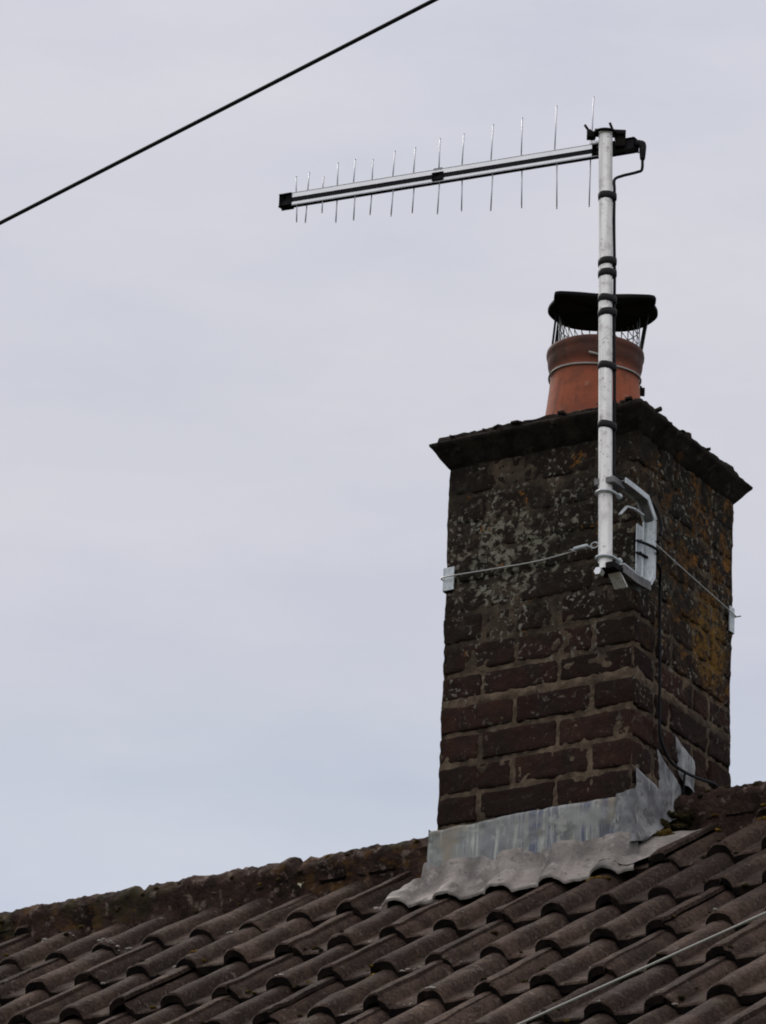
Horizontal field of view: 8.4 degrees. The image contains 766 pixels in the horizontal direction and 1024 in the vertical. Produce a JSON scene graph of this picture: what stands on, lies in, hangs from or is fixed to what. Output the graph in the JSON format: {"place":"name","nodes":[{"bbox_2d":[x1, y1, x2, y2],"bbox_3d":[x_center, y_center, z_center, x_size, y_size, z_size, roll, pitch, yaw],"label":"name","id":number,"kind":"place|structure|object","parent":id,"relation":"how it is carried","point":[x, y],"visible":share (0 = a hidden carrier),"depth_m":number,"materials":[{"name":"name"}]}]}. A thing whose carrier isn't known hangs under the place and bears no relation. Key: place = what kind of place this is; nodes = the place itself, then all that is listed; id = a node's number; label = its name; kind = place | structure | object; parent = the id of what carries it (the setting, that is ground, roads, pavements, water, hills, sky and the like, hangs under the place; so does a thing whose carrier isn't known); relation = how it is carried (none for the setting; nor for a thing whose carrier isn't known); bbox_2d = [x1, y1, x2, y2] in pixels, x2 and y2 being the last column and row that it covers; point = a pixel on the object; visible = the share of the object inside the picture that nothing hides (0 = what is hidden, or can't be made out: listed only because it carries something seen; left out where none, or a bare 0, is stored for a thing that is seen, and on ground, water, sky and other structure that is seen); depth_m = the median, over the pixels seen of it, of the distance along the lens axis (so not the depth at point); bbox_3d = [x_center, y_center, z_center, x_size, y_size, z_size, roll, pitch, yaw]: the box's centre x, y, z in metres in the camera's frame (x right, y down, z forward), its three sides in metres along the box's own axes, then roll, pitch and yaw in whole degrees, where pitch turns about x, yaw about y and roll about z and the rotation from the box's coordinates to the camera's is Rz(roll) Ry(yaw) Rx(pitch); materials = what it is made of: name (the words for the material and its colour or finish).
{"place":"outdoors","nodes":[
{"label":"outdoors","id":0,"kind":"place"},
{"bbox_2d":[0,0,437,224],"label":"overhead cable","id":1,"kind":"object","parent":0,"point":[235,102],"visible":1,"depth_m":13.32,"materials":[{"name":"black plastic"}]},
{"bbox_2d":[0,0,765,912],"label":"sky","id":2,"kind":"structure","parent":0,"point":[224,493],"materials":[{"name":"grey"}]},
{"bbox_2d":[518,912,765,1023],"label":"drop wire","id":3,"kind":"object","parent":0,"point":[645,967],"visible":1,"depth_m":5.66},
{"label":"ground","id":4,"kind":"structure","parent":0,"visible":0},
{"bbox_2d":[0,334,765,1023],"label":"bungalow","id":5,"kind":"object","parent":4,"relation":"on","point":[574,844],"visible":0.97,"depth_m":12.00,"materials":[{"name":"tile"}]},
{"bbox_2d":[441,542,740,634],"bbox_3d":[0.493,0.212,12.358,0.574,0.080,0.538,-11,-27,29],"label":"lashing wire","id":6,"kind":"object","parent":5,"relation":"attached to","point":[449,574],"visible":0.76,"depth_m":12.28,"materials":[{"name":"metal"}]},
{"bbox_2d":[548,291,657,395],"bbox_3d":[0.528,-0.401,12.615,0.266,0.242,0.232,5,-23,-7],"label":"chimney cowl","id":7,"kind":"object","parent":5,"relation":"attached to","point":[574,310],"visible":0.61,"depth_m":12.63,"materials":[{"name":"black paint"}]},
{"bbox_2d":[594,476,656,592],"bbox_3d":[0.556,0.069,11.972,0.070,0.259,0.237,-11,-27,29],"label":"mast bracket","id":8,"kind":"object","parent":5,"relation":"attached to","point":[619,573],"visible":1,"depth_m":11.99,"materials":[{"name":"metal"}]},
{"bbox_2d":[598,131,616,567],"bbox_3d":[0.516,-0.384,12.090,0.059,1.127,0.037,-11,-27,29],"label":"aerial mast","id":9,"kind":"object","parent":8,"relation":"attached to","point":[607,311],"visible":1,"depth_m":12.08,"materials":[{"name":"metal"}]},
{"bbox_2d":[278,96,638,222],"bbox_3d":[0.176,-0.813,12.495,0.930,0.288,0.083,-10,-26,26],"label":"television aerial","id":10,"kind":"object","parent":9,"relation":"attached to","point":[622,144],"visible":1,"depth_m":12.49,"materials":[{"name":"metal"}]},
{"bbox_2d":[612,140,718,794],"bbox_3d":[0.695,-0.073,12.222,0.070,1.546,0.602,-11,-27,29],"label":"coaxial cable","id":11,"kind":"object","parent":5,"relation":"attached to","point":[641,145],"visible":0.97,"depth_m":12.05,"materials":[{"name":"black plastic"}]}
]}

